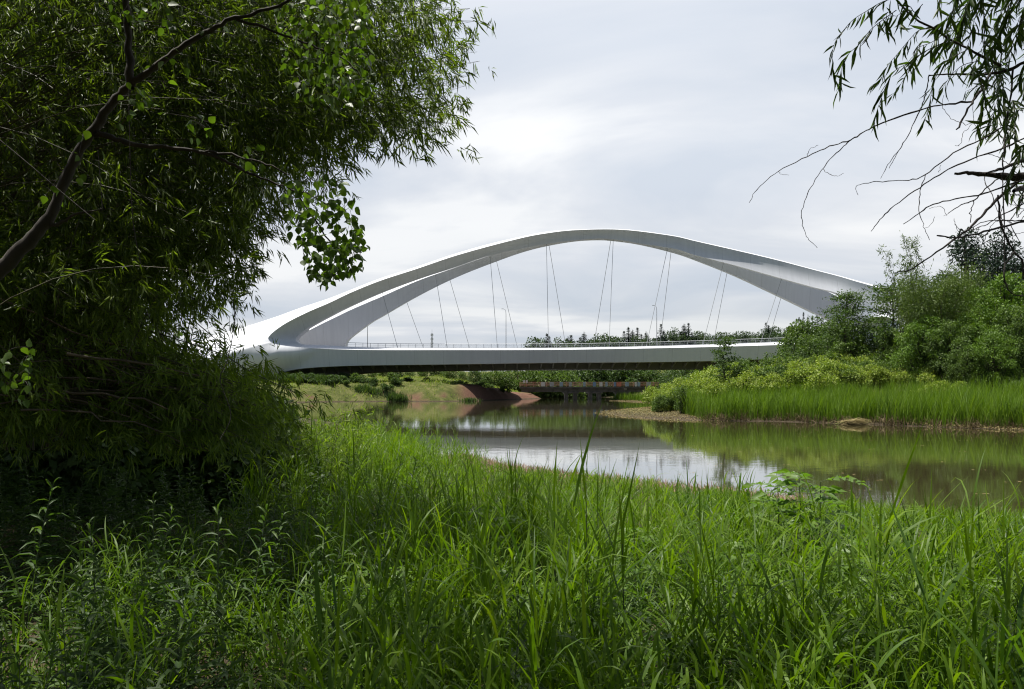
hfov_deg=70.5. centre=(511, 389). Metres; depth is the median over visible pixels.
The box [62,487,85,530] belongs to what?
weed plant
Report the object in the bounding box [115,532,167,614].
weed plant
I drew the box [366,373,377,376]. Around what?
bank tree
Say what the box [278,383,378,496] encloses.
young bamboo
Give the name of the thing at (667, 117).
sky
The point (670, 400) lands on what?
shrub
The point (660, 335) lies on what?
conifer tree
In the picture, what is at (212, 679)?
weed plant
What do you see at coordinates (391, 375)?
shrub
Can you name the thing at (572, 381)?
tree
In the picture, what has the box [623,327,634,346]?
conifer tree
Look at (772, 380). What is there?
shrub
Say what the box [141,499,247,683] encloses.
weed plant
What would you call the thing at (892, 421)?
dead reeds
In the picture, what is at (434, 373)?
bank tree
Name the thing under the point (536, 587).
compound weed
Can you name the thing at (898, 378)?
shrub
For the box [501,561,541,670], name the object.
weed plant
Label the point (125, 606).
weed plant
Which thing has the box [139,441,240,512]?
bank bush
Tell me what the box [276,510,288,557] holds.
weed plant
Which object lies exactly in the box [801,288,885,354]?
tree
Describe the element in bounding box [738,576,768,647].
weed plant
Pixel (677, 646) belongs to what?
compound weed
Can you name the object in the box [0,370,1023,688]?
ground
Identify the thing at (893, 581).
compound weed
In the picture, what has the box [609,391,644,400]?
reeds
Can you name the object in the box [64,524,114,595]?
weed plant
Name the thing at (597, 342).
tree
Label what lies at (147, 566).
weed plant
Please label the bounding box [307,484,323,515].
weed plant
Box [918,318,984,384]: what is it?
lush tree
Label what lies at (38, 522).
weed plant
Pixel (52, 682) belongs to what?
weed plant
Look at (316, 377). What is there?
reed tuft
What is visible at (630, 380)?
bank tree
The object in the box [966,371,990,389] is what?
shrub
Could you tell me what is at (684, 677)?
herb layer
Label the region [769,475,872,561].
compound weed
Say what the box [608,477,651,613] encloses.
grass stalk
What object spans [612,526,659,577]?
compound weed
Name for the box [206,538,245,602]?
weed plant
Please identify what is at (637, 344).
tree
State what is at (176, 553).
weed plant
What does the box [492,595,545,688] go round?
weed plant
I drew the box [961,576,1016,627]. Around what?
compound weed
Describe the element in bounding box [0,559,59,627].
weed plant
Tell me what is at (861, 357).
shrub
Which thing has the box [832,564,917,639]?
compound weed
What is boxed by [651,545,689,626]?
weed plant
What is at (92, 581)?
weed plant
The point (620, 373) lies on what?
bank tree
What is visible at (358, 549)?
weed plant
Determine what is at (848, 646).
compound weed
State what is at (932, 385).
shrub
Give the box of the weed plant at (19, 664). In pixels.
[6,653,39,688]
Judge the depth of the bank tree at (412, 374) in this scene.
255.21 m
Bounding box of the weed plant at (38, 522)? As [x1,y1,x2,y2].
[30,481,57,542]
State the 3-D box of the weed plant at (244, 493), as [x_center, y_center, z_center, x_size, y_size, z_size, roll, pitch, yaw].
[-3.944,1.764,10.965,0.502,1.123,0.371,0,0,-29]
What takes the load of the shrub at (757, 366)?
on the ground at (452, 392)
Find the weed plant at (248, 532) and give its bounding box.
[186,488,269,607]
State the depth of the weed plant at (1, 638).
2.78 m
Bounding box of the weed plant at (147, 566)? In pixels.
[128,492,173,627]
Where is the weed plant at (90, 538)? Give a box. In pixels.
[72,517,169,682]
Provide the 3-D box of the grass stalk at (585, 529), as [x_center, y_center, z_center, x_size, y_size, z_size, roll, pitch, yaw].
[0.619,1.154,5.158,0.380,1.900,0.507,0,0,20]
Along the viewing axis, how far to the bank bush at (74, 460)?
11.76 m
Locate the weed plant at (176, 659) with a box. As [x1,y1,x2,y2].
[154,614,198,688]
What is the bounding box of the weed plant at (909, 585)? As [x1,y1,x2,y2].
[894,561,915,630]
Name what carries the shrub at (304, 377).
on the ground at (452, 392)
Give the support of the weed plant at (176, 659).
on the ground at (452, 392)
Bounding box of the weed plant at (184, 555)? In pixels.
[171,528,203,595]
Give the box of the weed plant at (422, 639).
[377,608,438,688]
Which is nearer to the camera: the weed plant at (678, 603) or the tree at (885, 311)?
the weed plant at (678, 603)
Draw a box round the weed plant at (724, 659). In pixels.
[671,615,739,688]
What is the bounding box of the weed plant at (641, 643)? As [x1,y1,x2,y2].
[635,595,687,688]
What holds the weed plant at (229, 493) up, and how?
on the ground at (452, 392)
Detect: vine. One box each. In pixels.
[0,140,94,219]
[129,94,140,264]
[220,300,235,439]
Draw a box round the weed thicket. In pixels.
[0,450,438,688]
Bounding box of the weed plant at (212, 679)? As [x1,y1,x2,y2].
[201,635,248,688]
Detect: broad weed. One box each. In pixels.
[48,631,111,687]
[156,666,174,688]
[248,674,259,688]
[253,637,304,687]
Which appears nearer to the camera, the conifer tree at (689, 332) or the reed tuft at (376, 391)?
the reed tuft at (376, 391)
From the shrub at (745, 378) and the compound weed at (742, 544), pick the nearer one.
the compound weed at (742, 544)
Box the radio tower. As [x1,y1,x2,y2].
[431,333,432,347]
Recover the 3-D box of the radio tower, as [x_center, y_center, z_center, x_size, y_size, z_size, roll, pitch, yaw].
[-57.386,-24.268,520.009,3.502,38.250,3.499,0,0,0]
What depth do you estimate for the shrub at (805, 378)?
76.25 m
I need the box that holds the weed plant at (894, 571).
[885,548,947,631]
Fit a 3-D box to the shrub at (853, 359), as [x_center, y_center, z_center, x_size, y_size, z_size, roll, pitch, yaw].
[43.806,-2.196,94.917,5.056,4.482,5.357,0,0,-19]
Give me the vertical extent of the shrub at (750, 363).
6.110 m
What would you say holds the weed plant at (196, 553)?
on the ground at (452, 392)
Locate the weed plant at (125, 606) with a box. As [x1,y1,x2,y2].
[95,604,135,688]
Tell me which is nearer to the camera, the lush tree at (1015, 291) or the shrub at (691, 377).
the lush tree at (1015, 291)
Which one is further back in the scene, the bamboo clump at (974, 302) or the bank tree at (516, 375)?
the bank tree at (516, 375)
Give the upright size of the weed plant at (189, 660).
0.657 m
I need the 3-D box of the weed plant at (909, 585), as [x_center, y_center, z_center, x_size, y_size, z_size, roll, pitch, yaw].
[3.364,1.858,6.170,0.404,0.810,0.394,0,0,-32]
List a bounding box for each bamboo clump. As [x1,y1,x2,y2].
[0,0,496,450]
[0,2,253,442]
[0,200,365,485]
[876,244,918,384]
[899,230,941,345]
[903,263,987,375]
[932,277,1011,377]
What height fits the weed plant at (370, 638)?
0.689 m
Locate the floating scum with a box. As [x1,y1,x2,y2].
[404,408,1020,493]
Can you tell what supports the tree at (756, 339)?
on the ground at (452, 392)
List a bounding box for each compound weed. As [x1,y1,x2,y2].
[336,567,413,638]
[369,614,421,685]
[458,505,530,574]
[515,585,549,619]
[548,590,608,653]
[573,586,659,685]
[574,588,631,640]
[602,560,644,612]
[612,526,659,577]
[612,564,662,621]
[643,630,711,688]
[710,553,771,620]
[712,541,772,611]
[731,479,822,552]
[751,468,853,553]
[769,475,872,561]
[806,538,878,631]
[826,633,886,683]
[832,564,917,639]
[842,607,889,649]
[845,629,940,687]
[851,561,910,622]
[851,631,928,688]
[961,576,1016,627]
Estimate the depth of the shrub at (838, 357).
93.53 m
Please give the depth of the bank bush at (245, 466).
14.01 m
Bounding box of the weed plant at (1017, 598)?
[986,594,1023,687]
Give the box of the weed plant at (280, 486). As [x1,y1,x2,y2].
[266,450,298,524]
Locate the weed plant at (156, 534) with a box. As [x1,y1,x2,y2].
[132,508,178,574]
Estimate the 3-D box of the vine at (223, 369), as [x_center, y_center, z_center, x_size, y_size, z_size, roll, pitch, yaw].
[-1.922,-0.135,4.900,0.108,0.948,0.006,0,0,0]
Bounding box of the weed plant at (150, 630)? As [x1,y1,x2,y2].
[123,565,193,688]
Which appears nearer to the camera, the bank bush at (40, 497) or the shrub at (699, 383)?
the bank bush at (40, 497)
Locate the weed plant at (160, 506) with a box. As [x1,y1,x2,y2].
[135,483,178,551]
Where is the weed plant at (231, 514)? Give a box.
[216,496,259,601]
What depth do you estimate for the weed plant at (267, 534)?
7.86 m
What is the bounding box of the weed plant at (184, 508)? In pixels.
[172,466,206,542]
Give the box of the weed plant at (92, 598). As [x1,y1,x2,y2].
[67,557,121,684]
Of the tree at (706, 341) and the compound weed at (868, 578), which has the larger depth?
the tree at (706, 341)
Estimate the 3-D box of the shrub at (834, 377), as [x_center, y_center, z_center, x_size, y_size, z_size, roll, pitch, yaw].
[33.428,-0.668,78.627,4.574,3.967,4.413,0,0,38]
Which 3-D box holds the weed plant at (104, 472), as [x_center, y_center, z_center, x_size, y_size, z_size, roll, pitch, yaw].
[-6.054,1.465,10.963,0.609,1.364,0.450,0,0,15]
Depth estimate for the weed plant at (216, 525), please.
10.24 m
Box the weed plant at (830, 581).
[813,559,851,647]
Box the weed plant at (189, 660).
[173,639,200,688]
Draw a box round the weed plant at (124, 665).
[116,663,136,688]
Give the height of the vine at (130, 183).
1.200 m
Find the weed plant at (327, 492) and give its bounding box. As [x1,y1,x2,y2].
[323,470,340,518]
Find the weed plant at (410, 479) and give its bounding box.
[386,456,418,520]
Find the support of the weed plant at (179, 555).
on the ground at (452, 392)
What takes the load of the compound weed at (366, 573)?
on the ground at (452, 392)
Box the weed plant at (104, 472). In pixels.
[91,442,130,517]
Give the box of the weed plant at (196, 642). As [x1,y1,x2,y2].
[139,641,204,688]
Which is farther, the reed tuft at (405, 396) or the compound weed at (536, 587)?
the reed tuft at (405, 396)
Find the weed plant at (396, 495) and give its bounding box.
[386,481,408,526]
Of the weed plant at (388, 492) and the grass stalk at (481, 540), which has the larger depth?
the weed plant at (388, 492)
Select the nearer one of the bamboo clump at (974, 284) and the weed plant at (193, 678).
the weed plant at (193, 678)
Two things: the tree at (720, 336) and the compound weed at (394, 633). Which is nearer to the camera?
the compound weed at (394, 633)
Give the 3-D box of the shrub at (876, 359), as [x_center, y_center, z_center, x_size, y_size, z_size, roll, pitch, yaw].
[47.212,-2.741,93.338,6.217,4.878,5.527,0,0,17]
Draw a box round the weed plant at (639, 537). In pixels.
[628,534,650,609]
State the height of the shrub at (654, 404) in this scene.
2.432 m
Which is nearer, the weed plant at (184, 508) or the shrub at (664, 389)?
the weed plant at (184, 508)
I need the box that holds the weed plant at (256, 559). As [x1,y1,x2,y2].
[245,527,288,596]
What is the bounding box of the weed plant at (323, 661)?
[302,627,332,686]
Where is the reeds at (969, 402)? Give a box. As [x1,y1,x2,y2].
[670,370,1023,428]
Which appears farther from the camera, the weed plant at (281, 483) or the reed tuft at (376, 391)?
the reed tuft at (376, 391)
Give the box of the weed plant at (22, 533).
[9,495,35,556]
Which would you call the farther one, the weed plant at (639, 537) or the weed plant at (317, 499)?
the weed plant at (317, 499)
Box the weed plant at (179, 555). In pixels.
[161,529,200,590]
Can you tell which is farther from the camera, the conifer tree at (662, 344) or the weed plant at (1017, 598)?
the conifer tree at (662, 344)
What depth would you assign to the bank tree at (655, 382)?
278.37 m
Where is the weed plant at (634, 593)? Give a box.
[626,569,640,637]
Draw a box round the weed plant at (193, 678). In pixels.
[179,662,229,688]
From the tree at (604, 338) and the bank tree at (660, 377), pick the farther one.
the tree at (604, 338)
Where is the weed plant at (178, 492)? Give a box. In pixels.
[163,467,189,530]
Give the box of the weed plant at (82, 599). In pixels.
[61,556,138,670]
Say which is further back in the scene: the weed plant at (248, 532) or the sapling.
the sapling
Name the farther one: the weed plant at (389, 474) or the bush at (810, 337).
the bush at (810, 337)
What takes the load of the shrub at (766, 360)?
on the ground at (452, 392)
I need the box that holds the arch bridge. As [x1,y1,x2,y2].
[180,229,908,379]
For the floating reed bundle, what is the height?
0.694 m
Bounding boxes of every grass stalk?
[469,506,499,635]
[531,447,585,589]
[573,451,629,555]
[575,429,614,585]
[595,496,648,651]
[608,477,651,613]
[691,470,716,586]
[936,508,966,641]
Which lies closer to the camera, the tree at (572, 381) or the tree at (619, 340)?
the tree at (572, 381)
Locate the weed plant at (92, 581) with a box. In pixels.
[61,544,113,640]
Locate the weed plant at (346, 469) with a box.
[341,455,354,500]
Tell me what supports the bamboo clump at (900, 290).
on the ground at (452, 392)
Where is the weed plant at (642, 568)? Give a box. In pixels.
[628,530,667,610]
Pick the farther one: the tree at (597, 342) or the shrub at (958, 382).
the tree at (597, 342)
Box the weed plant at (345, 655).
[270,605,347,688]
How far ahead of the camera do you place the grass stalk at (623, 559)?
4.40 m
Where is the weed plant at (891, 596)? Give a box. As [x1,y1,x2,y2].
[885,569,908,628]
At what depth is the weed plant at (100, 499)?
9.89 m
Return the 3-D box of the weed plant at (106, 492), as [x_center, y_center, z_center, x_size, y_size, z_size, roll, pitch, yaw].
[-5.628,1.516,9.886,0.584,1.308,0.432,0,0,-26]
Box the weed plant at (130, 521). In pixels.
[120,508,143,548]
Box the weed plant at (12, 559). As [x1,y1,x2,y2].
[0,532,38,584]
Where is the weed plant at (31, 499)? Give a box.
[3,455,44,533]
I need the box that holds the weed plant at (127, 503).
[111,470,137,544]
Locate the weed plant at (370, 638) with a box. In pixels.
[308,628,378,687]
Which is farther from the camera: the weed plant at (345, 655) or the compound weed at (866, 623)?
the compound weed at (866, 623)
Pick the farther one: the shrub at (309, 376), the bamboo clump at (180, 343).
the shrub at (309, 376)
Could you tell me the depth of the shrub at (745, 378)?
75.78 m
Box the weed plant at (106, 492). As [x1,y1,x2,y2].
[77,453,122,537]
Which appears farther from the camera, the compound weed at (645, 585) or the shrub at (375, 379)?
the shrub at (375, 379)
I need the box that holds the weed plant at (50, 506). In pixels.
[35,491,86,562]
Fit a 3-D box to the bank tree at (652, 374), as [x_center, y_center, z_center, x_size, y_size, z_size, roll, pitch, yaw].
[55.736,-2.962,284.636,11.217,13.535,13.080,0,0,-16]
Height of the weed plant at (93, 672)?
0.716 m
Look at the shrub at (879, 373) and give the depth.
81.68 m
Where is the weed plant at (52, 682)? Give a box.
[20,648,59,688]
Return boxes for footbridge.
[520,380,658,397]
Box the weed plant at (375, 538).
[363,502,399,583]
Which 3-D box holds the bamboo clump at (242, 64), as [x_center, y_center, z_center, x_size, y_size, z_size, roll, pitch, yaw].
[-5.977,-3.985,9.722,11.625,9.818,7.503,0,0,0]
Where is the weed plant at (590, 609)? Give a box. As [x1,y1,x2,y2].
[574,570,630,686]
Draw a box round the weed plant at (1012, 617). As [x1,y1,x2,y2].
[991,602,1015,685]
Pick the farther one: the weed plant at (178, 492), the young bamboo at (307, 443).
the young bamboo at (307, 443)
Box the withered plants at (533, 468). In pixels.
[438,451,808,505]
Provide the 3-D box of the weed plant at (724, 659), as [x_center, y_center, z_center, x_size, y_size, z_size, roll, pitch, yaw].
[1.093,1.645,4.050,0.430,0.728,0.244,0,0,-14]
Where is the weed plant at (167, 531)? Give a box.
[108,504,180,633]
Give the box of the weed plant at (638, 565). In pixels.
[627,530,648,591]
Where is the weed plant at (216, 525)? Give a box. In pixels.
[200,507,225,546]
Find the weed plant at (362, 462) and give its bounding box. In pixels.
[341,446,369,494]
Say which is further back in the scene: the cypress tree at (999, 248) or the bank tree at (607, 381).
the bank tree at (607, 381)
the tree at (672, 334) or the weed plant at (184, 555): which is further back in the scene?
the tree at (672, 334)
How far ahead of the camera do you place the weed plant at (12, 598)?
5.07 m
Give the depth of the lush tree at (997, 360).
71.34 m
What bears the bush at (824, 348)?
on the ground at (452, 392)
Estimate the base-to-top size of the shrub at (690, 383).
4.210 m
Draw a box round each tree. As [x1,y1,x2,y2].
[0,0,378,408]
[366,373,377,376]
[404,372,414,377]
[416,372,427,377]
[425,371,443,376]
[440,371,458,379]
[454,371,467,380]
[466,371,484,382]
[477,371,491,383]
[484,371,504,386]
[495,371,520,391]
[505,371,532,392]
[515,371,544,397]
[519,370,555,397]
[524,336,543,372]
[532,370,571,397]
[542,333,550,347]
[547,370,575,397]
[550,336,568,347]
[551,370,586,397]
[552,338,578,347]
[565,370,590,396]
[575,370,595,396]
[578,334,586,347]
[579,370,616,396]
[580,339,596,347]
[587,333,608,346]
[589,332,624,346]
[592,371,618,395]
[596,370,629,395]
[604,336,618,346]
[611,337,625,346]
[613,370,632,386]
[620,370,646,393]
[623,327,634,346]
[623,335,645,373]
[635,327,639,341]
[636,336,659,345]
[641,370,661,386]
[651,370,669,389]
[654,324,667,342]
[657,370,673,386]
[658,330,679,345]
[658,332,670,345]
[660,370,676,384]
[663,327,682,345]
[668,370,688,382]
[670,332,694,345]
[675,326,692,344]
[686,323,696,341]
[691,330,710,344]
[695,333,710,344]
[697,336,712,344]
[714,332,726,342]
[730,331,742,341]
[735,330,750,342]
[748,336,762,342]
[749,0,1023,296]
[750,332,763,341]
[758,328,773,341]
[763,325,779,342]
[763,327,783,341]
[772,333,782,340]
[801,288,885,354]
[835,281,913,344]
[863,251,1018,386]
[885,314,955,383]
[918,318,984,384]
[929,227,995,301]
[942,344,993,385]
[949,302,1020,376]
[961,270,1023,381]
[963,328,1023,388]
[969,245,1005,291]
[975,228,1021,290]
[982,303,1023,375]
[989,283,1023,357]
[1002,247,1023,296]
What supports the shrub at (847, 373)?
on the ground at (452, 392)
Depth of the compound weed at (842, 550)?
6.36 m
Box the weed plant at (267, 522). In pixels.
[261,489,284,560]
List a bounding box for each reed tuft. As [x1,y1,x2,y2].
[284,373,301,382]
[311,373,328,382]
[315,376,340,385]
[350,382,374,392]
[357,386,385,396]
[382,389,407,400]
[386,390,411,401]
[457,397,482,400]
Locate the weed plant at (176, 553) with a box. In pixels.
[156,510,178,578]
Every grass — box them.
[0,485,501,688]
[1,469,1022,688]
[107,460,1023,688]
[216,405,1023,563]
[258,374,520,399]
[267,400,1023,688]
[298,418,452,486]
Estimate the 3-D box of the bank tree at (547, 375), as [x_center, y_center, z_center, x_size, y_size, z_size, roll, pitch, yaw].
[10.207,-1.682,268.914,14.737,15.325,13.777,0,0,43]
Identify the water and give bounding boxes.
[288,397,1023,526]
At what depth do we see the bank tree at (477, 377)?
246.99 m
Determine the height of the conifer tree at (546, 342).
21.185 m
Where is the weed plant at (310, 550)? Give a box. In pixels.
[285,511,330,592]
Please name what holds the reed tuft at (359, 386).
on the ground at (452, 392)
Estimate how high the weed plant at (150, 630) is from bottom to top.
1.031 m
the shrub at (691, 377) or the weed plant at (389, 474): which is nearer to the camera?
the weed plant at (389, 474)
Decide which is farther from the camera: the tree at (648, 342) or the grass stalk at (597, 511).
the tree at (648, 342)
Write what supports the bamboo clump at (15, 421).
on the ground at (452, 392)
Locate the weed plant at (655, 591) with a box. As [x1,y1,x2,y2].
[619,553,671,613]
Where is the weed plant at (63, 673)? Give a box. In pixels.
[43,609,107,688]
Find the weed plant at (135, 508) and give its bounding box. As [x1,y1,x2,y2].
[119,473,157,545]
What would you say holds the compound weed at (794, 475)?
on the ground at (452, 392)
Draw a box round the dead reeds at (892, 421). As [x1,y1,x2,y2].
[696,408,1023,428]
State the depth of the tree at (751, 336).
354.90 m
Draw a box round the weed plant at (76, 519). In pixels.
[51,465,97,572]
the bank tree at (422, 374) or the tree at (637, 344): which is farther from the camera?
the tree at (637, 344)
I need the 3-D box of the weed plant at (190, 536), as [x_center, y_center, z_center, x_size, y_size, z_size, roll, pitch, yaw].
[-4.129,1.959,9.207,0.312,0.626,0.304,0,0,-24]
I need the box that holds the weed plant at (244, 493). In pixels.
[234,470,265,527]
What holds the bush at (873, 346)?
on the ground at (452, 392)
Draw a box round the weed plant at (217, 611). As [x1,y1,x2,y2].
[161,504,281,676]
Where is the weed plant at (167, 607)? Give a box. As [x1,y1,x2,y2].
[157,601,200,673]
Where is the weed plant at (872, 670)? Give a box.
[842,625,886,688]
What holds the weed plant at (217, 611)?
on the ground at (452, 392)
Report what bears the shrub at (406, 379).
on the ground at (452, 392)
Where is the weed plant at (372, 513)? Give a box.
[341,493,385,566]
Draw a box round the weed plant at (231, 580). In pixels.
[223,527,253,626]
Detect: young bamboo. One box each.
[273,395,343,508]
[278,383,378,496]
[290,422,374,505]
[305,398,385,490]
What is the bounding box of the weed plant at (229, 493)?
[217,458,262,546]
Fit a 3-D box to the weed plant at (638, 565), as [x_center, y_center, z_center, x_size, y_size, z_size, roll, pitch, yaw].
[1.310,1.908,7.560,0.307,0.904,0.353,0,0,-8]
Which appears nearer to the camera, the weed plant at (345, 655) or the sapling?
the weed plant at (345, 655)
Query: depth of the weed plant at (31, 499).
9.77 m
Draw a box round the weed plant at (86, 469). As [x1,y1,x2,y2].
[76,446,131,519]
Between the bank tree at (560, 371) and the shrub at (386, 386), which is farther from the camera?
the bank tree at (560, 371)
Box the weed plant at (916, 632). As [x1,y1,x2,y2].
[904,604,934,675]
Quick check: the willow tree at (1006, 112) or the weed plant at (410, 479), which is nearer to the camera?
the willow tree at (1006, 112)
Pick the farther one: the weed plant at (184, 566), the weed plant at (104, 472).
the weed plant at (104, 472)
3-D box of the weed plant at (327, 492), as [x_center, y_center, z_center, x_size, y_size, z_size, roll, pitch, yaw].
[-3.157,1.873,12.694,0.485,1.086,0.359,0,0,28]
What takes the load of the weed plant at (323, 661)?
on the ground at (452, 392)
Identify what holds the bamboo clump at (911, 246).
on the ground at (452, 392)
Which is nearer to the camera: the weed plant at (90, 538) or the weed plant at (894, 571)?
the weed plant at (90, 538)
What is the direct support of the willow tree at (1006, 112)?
on the ground at (452, 392)
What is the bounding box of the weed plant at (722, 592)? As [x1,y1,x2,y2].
[673,553,740,688]
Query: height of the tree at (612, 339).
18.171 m
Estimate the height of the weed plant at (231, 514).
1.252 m
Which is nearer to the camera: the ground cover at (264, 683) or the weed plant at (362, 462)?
the ground cover at (264, 683)
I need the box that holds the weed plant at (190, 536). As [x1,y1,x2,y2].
[175,520,198,561]
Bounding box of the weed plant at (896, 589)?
[858,587,906,688]
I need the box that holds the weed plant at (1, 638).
[0,632,18,683]
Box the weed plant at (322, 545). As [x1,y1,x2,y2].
[304,507,355,631]
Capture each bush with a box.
[0,419,177,518]
[0,424,123,513]
[7,413,178,516]
[118,312,189,356]
[134,438,252,515]
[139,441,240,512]
[164,428,332,512]
[176,391,318,505]
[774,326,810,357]
[775,336,816,358]
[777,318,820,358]
[795,333,826,358]
[801,315,832,348]
[804,331,835,359]
[807,319,856,355]
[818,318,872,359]
[849,338,870,355]
[856,334,888,355]
[873,323,899,365]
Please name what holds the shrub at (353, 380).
on the ground at (452, 392)
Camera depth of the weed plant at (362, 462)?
14.29 m
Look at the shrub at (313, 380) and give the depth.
178.63 m
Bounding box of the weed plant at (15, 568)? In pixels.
[1,520,46,597]
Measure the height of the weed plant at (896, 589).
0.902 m
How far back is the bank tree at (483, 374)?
260.24 m
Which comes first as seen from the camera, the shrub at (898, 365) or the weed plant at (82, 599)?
the weed plant at (82, 599)
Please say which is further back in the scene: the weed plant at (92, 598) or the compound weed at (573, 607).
the compound weed at (573, 607)
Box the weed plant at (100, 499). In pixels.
[88,452,130,546]
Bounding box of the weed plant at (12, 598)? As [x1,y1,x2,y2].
[0,477,70,675]
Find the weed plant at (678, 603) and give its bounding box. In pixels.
[669,581,702,630]
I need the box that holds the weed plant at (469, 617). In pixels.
[454,586,496,650]
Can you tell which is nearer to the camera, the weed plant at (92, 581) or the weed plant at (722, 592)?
the weed plant at (722, 592)
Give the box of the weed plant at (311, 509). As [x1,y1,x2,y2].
[300,479,320,541]
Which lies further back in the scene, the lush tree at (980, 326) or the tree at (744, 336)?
the tree at (744, 336)
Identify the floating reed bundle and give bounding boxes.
[829,417,885,424]
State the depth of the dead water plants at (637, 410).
76.11 m
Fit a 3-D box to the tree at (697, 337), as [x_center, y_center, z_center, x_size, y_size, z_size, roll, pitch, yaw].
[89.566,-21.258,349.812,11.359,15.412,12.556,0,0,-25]
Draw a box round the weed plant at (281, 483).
[268,453,295,515]
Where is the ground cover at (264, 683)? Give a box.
[0,496,589,688]
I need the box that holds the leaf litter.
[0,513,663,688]
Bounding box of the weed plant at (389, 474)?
[359,451,405,515]
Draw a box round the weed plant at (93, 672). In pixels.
[74,660,168,688]
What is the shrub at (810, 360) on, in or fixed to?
on the ground at (452, 392)
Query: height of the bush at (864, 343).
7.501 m
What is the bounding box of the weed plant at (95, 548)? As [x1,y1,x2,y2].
[78,526,109,592]
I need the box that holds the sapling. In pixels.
[708,335,743,379]
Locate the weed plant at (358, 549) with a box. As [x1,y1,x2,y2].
[331,532,422,659]
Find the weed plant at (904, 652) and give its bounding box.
[896,629,975,688]
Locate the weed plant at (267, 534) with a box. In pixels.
[237,493,283,584]
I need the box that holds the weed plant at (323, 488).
[312,456,347,527]
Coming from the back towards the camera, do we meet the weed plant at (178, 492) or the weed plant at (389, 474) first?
the weed plant at (389, 474)
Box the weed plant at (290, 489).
[250,476,308,561]
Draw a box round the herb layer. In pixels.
[312,554,1023,688]
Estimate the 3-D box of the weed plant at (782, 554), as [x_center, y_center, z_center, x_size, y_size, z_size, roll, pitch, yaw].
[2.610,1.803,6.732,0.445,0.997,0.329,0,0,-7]
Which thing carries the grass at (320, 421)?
on the ground at (452, 392)
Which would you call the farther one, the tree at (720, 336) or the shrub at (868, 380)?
the tree at (720, 336)
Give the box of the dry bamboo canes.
[0,298,266,450]
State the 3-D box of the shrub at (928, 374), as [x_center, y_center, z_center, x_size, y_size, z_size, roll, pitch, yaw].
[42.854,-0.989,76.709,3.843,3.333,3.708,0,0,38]
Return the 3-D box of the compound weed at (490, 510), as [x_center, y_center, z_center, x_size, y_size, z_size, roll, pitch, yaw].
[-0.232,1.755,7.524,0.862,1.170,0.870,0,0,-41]
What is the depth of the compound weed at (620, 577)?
6.36 m
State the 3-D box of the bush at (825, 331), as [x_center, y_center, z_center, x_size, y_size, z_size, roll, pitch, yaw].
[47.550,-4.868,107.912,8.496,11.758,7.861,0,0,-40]
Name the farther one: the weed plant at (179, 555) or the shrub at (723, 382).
the shrub at (723, 382)
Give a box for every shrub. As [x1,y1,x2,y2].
[300,373,314,382]
[303,375,312,382]
[311,378,319,383]
[321,374,341,383]
[333,375,342,383]
[342,380,350,384]
[350,376,358,382]
[351,373,365,378]
[369,377,378,383]
[380,383,394,391]
[387,372,400,378]
[389,377,403,384]
[404,377,412,381]
[498,386,511,392]
[640,383,667,404]
[648,389,665,410]
[651,393,669,411]
[654,391,672,411]
[654,393,675,411]
[660,382,674,393]
[666,376,697,396]
[670,371,694,383]
[670,385,689,413]
[689,371,714,381]
[689,372,704,380]
[691,381,726,399]
[694,376,716,393]
[702,376,739,390]
[708,364,733,375]
[713,361,763,373]
[715,357,757,367]
[724,369,764,395]
[732,359,784,385]
[749,371,794,393]
[759,351,808,366]
[773,360,815,372]
[781,359,811,371]
[782,365,831,388]
[787,370,822,393]
[790,355,817,366]
[803,358,860,389]
[811,348,851,362]
[815,356,831,363]
[816,366,841,390]
[822,353,854,362]
[829,366,861,391]
[836,352,852,357]
[841,355,868,361]
[845,356,856,363]
[846,372,874,390]
[848,365,870,387]
[850,358,872,367]
[853,358,889,386]
[855,351,891,370]
[863,363,895,388]
[872,368,894,388]
[880,368,905,387]
[888,358,911,383]
[895,365,936,387]
[910,381,947,392]
[923,379,964,394]
[951,380,966,389]
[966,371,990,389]
[1004,370,1023,382]
[1007,377,1023,390]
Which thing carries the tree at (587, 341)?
on the ground at (452, 392)
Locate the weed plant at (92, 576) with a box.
[65,552,129,673]
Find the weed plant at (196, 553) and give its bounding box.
[173,525,219,599]
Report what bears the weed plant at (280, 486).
on the ground at (452, 392)
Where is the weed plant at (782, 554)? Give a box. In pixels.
[769,531,802,585]
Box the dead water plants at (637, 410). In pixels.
[595,399,1022,430]
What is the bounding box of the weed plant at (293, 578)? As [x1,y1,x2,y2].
[281,551,324,623]
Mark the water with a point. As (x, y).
(819, 452)
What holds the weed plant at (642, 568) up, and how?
on the ground at (452, 392)
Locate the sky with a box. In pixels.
[107,0,1023,371]
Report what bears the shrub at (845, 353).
on the ground at (452, 392)
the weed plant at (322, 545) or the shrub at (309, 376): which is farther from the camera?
the shrub at (309, 376)
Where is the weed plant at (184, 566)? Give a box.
[154,524,204,640]
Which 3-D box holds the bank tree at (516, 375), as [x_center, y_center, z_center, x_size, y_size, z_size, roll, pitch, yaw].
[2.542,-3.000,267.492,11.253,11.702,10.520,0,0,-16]
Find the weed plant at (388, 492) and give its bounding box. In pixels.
[380,471,400,516]
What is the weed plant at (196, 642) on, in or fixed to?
on the ground at (452, 392)

